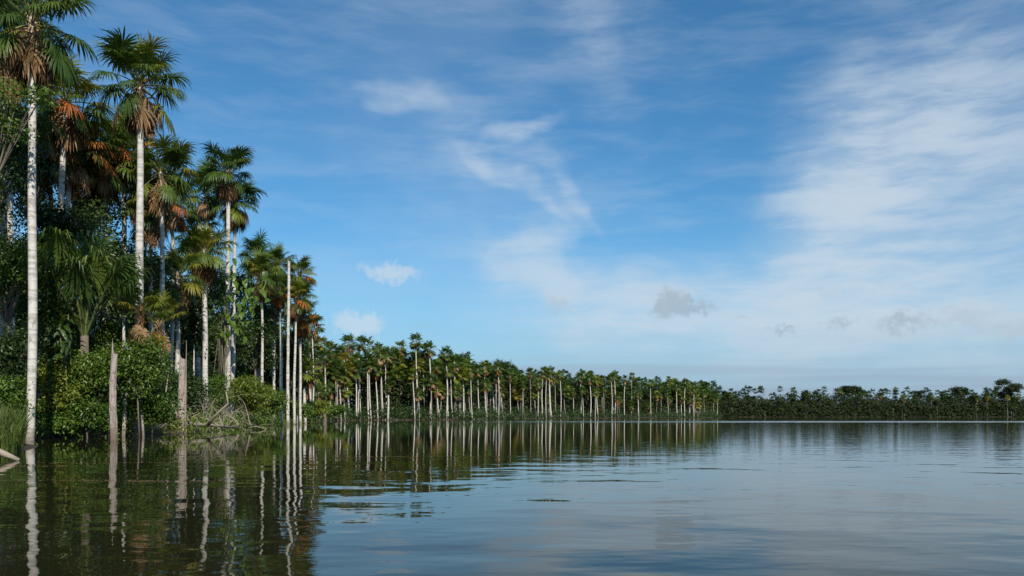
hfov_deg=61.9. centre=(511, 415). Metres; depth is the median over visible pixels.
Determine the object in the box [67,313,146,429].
shrub
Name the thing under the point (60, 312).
broadleaf tree
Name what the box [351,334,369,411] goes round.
shore palm
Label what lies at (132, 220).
moriche palm
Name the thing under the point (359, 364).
shore palm
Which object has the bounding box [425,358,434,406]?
shore palm
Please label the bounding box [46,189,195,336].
broadleaf tree
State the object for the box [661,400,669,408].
shore palm
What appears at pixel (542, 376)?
shore palm
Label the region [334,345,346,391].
shore palm
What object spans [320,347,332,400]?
shore palm
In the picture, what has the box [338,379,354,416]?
shore palm
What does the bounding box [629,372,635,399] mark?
shore palm
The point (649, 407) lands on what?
shore palm
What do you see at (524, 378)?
shore palm
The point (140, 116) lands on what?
moriche palm
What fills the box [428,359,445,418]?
shore palm
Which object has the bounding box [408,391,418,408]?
shore palm
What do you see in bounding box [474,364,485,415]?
shore palm
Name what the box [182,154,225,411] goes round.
moriche palm
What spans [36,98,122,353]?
moriche palm
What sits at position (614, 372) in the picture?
shore palm
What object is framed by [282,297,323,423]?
moriche palm
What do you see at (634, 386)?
shore palm
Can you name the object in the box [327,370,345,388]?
shore palm
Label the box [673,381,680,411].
shore palm
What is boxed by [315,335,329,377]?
shore palm
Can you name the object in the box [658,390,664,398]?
shore palm
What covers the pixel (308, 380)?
shore palm
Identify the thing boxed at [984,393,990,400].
shore palm
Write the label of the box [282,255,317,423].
moriche palm
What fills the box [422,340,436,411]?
shore palm
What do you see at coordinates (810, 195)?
sky
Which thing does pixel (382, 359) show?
shore palm
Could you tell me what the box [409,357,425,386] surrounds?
shore palm
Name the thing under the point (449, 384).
shore palm
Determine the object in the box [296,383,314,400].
shore palm
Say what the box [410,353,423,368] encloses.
shore palm
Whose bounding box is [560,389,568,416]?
shore palm
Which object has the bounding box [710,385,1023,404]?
palm wood
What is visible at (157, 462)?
floating weed
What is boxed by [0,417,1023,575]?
lake water
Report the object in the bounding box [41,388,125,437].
shrub
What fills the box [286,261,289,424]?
bare dead trunk
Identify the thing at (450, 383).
shore palm
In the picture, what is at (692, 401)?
shore palm
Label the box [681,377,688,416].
shore palm
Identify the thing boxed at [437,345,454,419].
shore palm
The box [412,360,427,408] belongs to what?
shore palm
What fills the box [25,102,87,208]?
moriche palm
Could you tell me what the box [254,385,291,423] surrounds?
shrub
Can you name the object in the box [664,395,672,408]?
shore palm
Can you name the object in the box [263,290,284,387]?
moriche palm
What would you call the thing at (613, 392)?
shore palm
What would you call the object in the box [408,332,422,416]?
shore palm
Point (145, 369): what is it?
shrub
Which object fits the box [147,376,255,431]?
fallen tree
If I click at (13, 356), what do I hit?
broadleaf tree
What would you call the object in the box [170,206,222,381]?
moriche palm
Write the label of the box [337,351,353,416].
shore palm
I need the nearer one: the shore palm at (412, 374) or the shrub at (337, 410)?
the shrub at (337, 410)
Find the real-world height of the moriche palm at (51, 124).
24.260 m
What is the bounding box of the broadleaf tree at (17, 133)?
[0,76,63,221]
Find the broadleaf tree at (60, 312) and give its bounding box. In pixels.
[2,272,102,436]
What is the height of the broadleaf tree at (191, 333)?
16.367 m
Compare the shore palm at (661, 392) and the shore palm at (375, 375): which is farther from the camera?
the shore palm at (661, 392)
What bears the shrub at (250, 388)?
on the lake shore ground at (27, 446)
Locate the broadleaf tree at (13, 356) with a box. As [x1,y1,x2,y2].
[0,301,65,418]
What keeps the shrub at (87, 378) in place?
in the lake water
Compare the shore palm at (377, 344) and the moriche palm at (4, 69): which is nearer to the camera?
the moriche palm at (4, 69)
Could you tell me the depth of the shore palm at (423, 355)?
232.40 m
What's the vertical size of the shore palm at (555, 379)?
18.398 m
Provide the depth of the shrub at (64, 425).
44.74 m
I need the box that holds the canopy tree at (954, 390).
[947,384,972,395]
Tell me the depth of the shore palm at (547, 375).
327.54 m
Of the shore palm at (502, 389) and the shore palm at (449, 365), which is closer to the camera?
the shore palm at (449, 365)
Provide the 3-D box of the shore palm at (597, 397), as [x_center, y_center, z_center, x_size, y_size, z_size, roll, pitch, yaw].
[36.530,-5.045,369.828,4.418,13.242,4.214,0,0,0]
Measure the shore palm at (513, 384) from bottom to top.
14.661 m
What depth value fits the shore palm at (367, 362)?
209.22 m
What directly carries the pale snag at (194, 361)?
on the lake shore ground at (27, 446)
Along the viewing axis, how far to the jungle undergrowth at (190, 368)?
90.56 m
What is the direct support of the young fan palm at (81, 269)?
on the lake shore ground at (27, 446)
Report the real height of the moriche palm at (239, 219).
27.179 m
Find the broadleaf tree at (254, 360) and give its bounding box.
[217,301,286,380]
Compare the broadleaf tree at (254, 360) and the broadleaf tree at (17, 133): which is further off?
the broadleaf tree at (254, 360)
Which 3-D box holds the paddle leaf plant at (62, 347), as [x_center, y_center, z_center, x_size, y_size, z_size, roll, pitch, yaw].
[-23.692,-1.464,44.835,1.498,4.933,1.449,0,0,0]
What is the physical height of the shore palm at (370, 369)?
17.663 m
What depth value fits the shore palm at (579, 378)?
359.19 m
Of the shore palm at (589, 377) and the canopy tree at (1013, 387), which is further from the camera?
the canopy tree at (1013, 387)
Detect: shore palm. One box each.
[290,356,324,423]
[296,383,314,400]
[304,362,317,403]
[305,313,325,401]
[305,337,318,398]
[309,348,326,393]
[312,383,328,399]
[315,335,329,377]
[315,381,329,419]
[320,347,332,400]
[324,356,343,376]
[325,339,339,390]
[325,381,337,419]
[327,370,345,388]
[328,358,345,419]
[329,367,342,419]
[330,363,349,420]
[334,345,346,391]
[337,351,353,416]
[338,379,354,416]
[339,333,356,405]
[342,360,353,387]
[344,362,356,418]
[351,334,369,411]
[351,351,364,413]
[352,359,366,415]
[360,366,371,393]
[361,353,379,419]
[362,350,376,419]
[369,362,384,419]
[371,341,385,354]
[373,354,388,417]
[374,346,389,419]
[378,345,393,402]
[383,375,394,402]
[390,346,398,402]
[394,339,407,411]
[394,354,408,399]
[404,356,412,411]
[406,367,419,419]
[406,383,418,409]
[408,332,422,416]
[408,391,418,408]
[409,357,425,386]
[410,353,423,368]
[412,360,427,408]
[414,387,424,419]
[416,343,433,407]
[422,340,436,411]
[424,371,439,419]
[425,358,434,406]
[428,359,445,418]
[429,373,443,383]
[432,380,443,416]
[436,385,447,414]
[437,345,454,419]
[441,362,455,419]
[446,378,453,416]
[449,354,462,417]
[449,363,456,418]
[449,383,463,411]
[452,377,468,417]
[455,364,468,415]
[456,367,469,417]
[457,355,465,408]
[464,382,475,411]
[465,363,477,416]
[470,380,477,408]
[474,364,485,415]
[478,378,492,417]
[481,360,491,410]
[485,371,493,407]
[489,367,503,414]
[490,376,496,410]
[491,386,499,408]
[492,361,502,417]
[496,376,504,407]
[498,385,507,415]
[504,369,516,411]
[509,381,516,399]
[511,389,524,410]
[517,383,523,413]
[518,376,528,417]
[518,382,526,416]
[525,367,533,408]
[526,375,534,385]
[528,371,534,411]
[529,387,541,413]
[532,378,543,416]
[537,366,548,412]
[542,395,552,411]
[543,370,550,416]
[543,382,551,408]
[545,366,554,417]
[545,371,554,416]
[552,374,559,413]
[556,370,564,416]
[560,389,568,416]
[571,388,576,408]
[575,371,584,412]
[578,385,586,416]
[585,373,594,417]
[591,388,598,417]
[593,375,600,417]
[593,390,600,415]
[593,399,601,417]
[600,383,607,410]
[606,373,615,417]
[609,370,619,413]
[609,390,616,410]
[613,393,620,415]
[620,374,627,414]
[626,400,635,414]
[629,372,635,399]
[629,380,638,388]
[635,389,642,416]
[645,401,652,411]
[646,379,654,412]
[654,391,661,411]
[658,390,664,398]
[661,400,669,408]
[664,387,671,415]
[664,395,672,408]
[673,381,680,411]
[677,393,686,413]
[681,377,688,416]
[685,397,693,414]
[687,386,693,395]
[691,396,695,413]
[693,401,700,417]
[696,398,703,415]
[700,389,707,411]
[713,392,721,413]
[877,392,884,406]
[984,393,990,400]
[1005,395,1010,414]
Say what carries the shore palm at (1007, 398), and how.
on the lake shore ground at (27, 446)
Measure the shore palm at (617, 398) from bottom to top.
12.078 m
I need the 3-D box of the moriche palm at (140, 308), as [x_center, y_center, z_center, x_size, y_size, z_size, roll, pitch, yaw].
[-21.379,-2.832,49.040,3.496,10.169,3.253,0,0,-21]
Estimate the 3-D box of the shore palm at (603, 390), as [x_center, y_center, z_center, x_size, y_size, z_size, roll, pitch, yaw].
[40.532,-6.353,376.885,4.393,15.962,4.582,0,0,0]
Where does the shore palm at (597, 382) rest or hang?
on the lake shore ground at (27, 446)
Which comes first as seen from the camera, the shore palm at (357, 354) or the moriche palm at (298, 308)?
the moriche palm at (298, 308)
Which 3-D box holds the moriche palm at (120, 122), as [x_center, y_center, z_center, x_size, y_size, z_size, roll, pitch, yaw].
[-28.920,-11.183,64.062,6.388,25.084,5.894,0,0,35]
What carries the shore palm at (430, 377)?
on the lake shore ground at (27, 446)
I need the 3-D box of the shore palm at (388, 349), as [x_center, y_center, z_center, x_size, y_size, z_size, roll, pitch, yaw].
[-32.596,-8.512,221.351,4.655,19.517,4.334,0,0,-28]
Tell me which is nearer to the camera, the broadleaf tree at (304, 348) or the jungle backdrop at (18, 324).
the jungle backdrop at (18, 324)
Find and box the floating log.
[0,449,19,460]
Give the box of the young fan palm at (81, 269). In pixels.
[14,225,153,436]
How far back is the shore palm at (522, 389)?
311.75 m
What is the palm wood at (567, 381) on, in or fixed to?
on the lake shore ground at (27, 446)
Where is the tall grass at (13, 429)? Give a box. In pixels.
[0,401,40,452]
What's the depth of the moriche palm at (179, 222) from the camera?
75.95 m
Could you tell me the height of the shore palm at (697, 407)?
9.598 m
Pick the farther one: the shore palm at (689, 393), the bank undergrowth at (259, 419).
the shore palm at (689, 393)
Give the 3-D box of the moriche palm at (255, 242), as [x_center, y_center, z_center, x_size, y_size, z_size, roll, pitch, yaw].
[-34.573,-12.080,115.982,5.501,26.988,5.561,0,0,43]
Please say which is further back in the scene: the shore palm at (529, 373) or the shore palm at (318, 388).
the shore palm at (529, 373)
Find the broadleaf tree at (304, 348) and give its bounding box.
[265,329,322,408]
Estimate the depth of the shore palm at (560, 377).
341.50 m
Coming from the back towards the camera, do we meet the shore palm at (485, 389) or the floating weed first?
the shore palm at (485, 389)
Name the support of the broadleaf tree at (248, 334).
on the lake shore ground at (27, 446)
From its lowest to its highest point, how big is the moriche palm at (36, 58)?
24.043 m
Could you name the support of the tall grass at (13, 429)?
on the lake shore ground at (27, 446)
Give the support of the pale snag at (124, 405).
on the lake shore ground at (27, 446)
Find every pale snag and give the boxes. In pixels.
[122,320,126,435]
[193,345,195,408]
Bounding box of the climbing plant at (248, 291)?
[201,256,270,371]
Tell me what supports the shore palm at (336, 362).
on the lake shore ground at (27, 446)
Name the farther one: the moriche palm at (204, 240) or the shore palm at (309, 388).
the shore palm at (309, 388)
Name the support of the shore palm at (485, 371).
on the lake shore ground at (27, 446)
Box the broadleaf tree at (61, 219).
[7,195,113,413]
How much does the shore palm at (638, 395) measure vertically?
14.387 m
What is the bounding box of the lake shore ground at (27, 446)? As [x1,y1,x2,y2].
[4,415,1023,450]
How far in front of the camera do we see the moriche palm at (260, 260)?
105.33 m
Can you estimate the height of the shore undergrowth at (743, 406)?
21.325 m
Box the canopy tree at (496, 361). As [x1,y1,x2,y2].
[491,359,520,410]
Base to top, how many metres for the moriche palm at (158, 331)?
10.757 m
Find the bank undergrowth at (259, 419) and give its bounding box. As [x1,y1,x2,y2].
[35,390,317,436]
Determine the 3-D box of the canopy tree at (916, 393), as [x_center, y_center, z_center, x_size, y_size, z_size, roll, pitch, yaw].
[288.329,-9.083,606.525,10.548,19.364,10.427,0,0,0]
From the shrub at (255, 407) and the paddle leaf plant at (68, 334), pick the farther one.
the shrub at (255, 407)
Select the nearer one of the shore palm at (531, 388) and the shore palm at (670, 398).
the shore palm at (531, 388)
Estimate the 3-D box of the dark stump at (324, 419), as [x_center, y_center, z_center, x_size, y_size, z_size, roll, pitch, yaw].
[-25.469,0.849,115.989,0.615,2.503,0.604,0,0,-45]
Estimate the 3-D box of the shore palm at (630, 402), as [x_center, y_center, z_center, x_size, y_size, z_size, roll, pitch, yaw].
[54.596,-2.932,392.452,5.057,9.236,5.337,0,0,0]
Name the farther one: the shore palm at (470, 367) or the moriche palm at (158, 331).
the shore palm at (470, 367)
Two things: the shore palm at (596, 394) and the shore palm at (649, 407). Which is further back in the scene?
the shore palm at (649, 407)
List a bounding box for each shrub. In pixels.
[0,369,44,415]
[10,323,72,437]
[16,354,92,437]
[35,410,86,437]
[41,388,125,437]
[57,347,118,435]
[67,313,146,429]
[81,339,135,435]
[89,328,181,435]
[117,387,192,435]
[144,366,212,427]
[168,371,217,417]
[199,371,241,412]
[213,372,278,425]
[234,381,275,422]
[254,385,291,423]
[284,399,318,421]
[297,398,332,419]
[317,404,350,418]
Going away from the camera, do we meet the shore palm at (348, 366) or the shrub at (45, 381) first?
the shrub at (45, 381)
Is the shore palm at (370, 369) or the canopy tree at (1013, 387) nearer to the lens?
the shore palm at (370, 369)
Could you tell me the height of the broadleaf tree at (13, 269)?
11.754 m
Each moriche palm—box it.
[0,0,65,334]
[0,0,98,441]
[0,78,71,413]
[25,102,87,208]
[28,47,117,366]
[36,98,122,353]
[64,179,131,361]
[73,126,144,344]
[89,24,191,434]
[98,102,159,406]
[108,279,170,435]
[117,172,182,357]
[119,159,172,387]
[123,131,201,376]
[127,289,188,364]
[153,241,209,377]
[155,166,203,375]
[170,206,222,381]
[174,222,238,409]
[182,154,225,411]
[196,141,254,423]
[208,170,267,419]
[236,246,286,416]
[237,227,271,414]
[258,241,299,419]
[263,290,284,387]
[266,269,295,424]
[273,276,318,423]
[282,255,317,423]
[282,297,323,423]
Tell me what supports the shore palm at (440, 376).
on the lake shore ground at (27, 446)
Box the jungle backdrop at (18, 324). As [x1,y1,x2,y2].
[13,220,128,399]
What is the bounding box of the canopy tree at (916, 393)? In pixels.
[912,390,925,398]
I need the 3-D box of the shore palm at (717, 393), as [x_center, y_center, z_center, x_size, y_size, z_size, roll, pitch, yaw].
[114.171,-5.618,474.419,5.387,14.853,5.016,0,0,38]
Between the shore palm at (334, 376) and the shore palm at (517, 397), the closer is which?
the shore palm at (334, 376)
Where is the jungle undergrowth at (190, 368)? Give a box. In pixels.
[10,307,292,429]
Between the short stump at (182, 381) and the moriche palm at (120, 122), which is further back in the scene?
the moriche palm at (120, 122)
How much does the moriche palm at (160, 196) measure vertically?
22.767 m
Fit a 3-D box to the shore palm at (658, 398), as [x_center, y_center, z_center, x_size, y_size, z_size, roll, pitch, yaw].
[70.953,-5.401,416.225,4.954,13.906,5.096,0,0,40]
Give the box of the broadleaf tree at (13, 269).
[0,224,62,367]
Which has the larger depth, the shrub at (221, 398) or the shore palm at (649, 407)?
the shore palm at (649, 407)
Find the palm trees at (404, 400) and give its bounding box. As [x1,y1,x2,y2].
[165,308,727,417]
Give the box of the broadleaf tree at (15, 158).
[0,72,67,279]
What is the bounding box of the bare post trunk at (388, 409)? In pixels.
[387,395,388,419]
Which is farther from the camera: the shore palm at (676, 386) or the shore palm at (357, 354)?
the shore palm at (676, 386)
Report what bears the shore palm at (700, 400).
on the lake shore ground at (27, 446)
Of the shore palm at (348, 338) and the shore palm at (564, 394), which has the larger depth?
the shore palm at (564, 394)
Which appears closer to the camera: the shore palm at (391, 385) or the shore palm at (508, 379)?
the shore palm at (391, 385)
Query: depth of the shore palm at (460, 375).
243.40 m
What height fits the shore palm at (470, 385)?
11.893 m
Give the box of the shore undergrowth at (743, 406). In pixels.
[712,390,1023,416]
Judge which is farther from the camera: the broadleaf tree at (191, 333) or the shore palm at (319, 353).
the shore palm at (319, 353)
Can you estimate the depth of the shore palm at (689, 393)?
436.83 m
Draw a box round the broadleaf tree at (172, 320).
[91,247,193,344]
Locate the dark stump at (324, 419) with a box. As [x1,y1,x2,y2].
[323,412,326,423]
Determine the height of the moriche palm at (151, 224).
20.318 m
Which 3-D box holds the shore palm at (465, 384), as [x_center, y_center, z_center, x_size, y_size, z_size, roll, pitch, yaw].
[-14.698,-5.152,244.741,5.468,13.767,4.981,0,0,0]
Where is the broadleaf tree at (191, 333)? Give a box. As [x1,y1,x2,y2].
[147,258,233,366]
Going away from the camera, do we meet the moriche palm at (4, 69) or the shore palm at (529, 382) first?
the moriche palm at (4, 69)
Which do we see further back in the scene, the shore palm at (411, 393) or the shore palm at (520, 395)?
the shore palm at (520, 395)
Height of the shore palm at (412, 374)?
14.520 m
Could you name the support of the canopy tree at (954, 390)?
on the lake shore ground at (27, 446)
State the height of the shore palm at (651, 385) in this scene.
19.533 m
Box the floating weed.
[9,456,416,481]
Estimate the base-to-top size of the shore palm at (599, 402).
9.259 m
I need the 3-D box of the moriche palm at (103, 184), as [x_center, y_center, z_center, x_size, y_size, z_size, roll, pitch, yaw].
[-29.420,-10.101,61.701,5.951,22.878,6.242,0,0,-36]
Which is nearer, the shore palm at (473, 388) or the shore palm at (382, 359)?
the shore palm at (382, 359)
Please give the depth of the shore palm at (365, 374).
222.51 m
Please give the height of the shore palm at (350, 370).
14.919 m
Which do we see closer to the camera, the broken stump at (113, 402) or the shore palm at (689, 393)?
the broken stump at (113, 402)
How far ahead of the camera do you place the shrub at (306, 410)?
116.05 m
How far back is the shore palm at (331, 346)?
204.61 m
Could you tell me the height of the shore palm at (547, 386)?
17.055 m
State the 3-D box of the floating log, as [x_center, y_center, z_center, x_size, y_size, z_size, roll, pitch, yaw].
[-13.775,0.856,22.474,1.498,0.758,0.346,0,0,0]
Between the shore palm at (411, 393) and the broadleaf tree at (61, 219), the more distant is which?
the shore palm at (411, 393)
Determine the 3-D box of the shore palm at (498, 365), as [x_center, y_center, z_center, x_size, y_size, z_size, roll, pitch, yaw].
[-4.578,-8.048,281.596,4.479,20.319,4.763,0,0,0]
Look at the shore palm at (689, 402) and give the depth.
436.16 m
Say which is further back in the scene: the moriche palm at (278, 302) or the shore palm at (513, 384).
the shore palm at (513, 384)
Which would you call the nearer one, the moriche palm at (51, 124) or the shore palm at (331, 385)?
the moriche palm at (51, 124)
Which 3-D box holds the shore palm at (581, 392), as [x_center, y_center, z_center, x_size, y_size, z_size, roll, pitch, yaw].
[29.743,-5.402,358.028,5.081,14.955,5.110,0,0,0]
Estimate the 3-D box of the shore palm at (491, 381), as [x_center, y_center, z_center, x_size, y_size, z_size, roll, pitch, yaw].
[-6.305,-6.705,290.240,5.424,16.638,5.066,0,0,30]
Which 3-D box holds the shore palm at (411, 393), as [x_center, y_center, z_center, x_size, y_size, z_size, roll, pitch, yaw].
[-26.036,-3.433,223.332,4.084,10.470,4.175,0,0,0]
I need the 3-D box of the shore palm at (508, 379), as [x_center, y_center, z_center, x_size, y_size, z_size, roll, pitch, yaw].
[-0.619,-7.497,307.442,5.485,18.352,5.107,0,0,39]
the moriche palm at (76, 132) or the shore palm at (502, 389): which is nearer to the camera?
the moriche palm at (76, 132)
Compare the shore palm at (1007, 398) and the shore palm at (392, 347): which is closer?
the shore palm at (392, 347)
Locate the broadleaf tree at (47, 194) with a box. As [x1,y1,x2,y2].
[13,104,93,227]
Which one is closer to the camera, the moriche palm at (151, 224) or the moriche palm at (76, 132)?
the moriche palm at (76, 132)
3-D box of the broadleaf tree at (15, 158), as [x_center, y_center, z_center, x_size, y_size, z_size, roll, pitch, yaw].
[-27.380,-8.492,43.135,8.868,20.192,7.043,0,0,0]
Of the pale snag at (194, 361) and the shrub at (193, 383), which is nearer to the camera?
the shrub at (193, 383)
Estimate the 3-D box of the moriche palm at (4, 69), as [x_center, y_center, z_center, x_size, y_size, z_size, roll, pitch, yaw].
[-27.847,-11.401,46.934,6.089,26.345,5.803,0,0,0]
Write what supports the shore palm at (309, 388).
on the lake shore ground at (27, 446)
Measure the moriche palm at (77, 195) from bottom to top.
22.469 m
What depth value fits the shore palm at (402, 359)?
226.46 m
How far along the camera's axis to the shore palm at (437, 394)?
231.24 m
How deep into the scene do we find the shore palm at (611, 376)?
377.00 m
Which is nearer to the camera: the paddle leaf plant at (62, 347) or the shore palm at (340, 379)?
the paddle leaf plant at (62, 347)
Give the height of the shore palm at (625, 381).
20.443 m
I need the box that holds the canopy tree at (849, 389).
[833,384,865,395]
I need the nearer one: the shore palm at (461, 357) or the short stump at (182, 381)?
the short stump at (182, 381)
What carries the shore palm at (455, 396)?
on the lake shore ground at (27, 446)
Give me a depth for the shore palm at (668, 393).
416.78 m
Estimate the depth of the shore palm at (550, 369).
330.51 m
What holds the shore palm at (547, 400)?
on the lake shore ground at (27, 446)
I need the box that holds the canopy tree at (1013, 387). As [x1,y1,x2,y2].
[993,378,1023,414]
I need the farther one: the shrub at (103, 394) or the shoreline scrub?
the shoreline scrub
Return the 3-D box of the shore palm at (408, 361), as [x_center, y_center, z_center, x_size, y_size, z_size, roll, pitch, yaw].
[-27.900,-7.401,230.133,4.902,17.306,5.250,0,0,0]
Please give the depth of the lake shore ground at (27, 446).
70.98 m
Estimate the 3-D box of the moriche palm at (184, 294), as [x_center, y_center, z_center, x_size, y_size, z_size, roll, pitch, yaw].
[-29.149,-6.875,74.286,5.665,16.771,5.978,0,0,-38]
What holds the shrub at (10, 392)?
on the lake shore ground at (27, 446)
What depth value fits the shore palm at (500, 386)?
293.33 m
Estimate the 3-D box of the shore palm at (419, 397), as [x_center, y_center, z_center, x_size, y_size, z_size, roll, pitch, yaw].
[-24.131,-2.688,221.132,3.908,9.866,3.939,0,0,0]
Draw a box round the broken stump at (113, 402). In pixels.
[109,339,117,439]
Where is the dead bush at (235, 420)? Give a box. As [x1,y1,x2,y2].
[191,386,277,428]
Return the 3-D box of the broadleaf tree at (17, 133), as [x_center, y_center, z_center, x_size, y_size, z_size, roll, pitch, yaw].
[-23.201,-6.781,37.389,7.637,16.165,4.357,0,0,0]
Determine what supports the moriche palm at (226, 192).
on the lake shore ground at (27, 446)
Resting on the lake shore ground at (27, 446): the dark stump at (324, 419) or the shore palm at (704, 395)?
the shore palm at (704, 395)
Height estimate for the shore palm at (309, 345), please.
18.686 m
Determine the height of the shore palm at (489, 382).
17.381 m
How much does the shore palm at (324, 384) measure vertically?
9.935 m
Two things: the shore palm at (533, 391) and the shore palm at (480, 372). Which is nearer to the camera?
the shore palm at (480, 372)
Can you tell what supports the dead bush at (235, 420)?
on the lake shore ground at (27, 446)
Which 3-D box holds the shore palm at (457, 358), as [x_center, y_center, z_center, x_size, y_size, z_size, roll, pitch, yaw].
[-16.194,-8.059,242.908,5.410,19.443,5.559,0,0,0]
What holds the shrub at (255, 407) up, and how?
on the lake shore ground at (27, 446)
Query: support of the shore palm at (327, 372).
on the lake shore ground at (27, 446)
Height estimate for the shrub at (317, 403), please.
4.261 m
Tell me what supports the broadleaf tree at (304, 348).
on the lake shore ground at (27, 446)
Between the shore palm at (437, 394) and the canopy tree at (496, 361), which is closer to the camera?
the shore palm at (437, 394)
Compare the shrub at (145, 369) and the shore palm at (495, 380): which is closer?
the shrub at (145, 369)
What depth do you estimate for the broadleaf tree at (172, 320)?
69.77 m
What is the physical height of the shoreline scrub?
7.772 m
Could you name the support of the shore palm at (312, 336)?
on the lake shore ground at (27, 446)
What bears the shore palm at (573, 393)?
on the lake shore ground at (27, 446)
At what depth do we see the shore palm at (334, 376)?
193.84 m
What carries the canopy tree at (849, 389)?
on the lake shore ground at (27, 446)
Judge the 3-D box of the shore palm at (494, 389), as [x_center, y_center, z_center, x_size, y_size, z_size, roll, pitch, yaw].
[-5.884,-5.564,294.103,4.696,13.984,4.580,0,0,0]
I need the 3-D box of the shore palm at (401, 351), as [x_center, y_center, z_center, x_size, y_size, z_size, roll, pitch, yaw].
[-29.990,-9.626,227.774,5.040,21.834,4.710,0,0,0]
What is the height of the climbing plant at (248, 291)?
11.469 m
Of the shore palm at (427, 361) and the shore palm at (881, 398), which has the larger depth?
the shore palm at (881, 398)
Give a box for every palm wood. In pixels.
[165,309,719,402]
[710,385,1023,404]
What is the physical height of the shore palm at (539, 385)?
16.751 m
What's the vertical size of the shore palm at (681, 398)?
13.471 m
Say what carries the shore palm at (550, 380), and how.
on the lake shore ground at (27, 446)
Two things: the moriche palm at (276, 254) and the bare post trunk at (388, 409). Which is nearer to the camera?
the moriche palm at (276, 254)
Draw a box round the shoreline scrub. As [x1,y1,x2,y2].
[277,394,732,422]
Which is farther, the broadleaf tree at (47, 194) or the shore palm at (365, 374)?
the shore palm at (365, 374)
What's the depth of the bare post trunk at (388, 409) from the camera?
199.81 m
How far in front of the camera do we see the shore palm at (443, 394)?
232.14 m
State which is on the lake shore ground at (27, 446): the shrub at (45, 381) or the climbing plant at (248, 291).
the shrub at (45, 381)
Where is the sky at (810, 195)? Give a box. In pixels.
[1,0,1023,414]
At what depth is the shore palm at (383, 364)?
217.31 m
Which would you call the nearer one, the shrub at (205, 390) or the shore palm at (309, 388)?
the shrub at (205, 390)
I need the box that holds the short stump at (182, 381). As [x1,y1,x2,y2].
[178,340,186,432]
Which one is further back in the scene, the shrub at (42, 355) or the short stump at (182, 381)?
the short stump at (182, 381)
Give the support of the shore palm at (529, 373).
on the lake shore ground at (27, 446)
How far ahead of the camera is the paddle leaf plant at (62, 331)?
45.46 m
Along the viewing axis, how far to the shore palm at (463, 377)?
243.18 m
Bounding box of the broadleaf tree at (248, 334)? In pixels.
[189,259,277,371]
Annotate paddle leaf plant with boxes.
[44,320,71,410]
[46,341,78,413]
[51,314,86,401]
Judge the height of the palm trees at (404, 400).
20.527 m

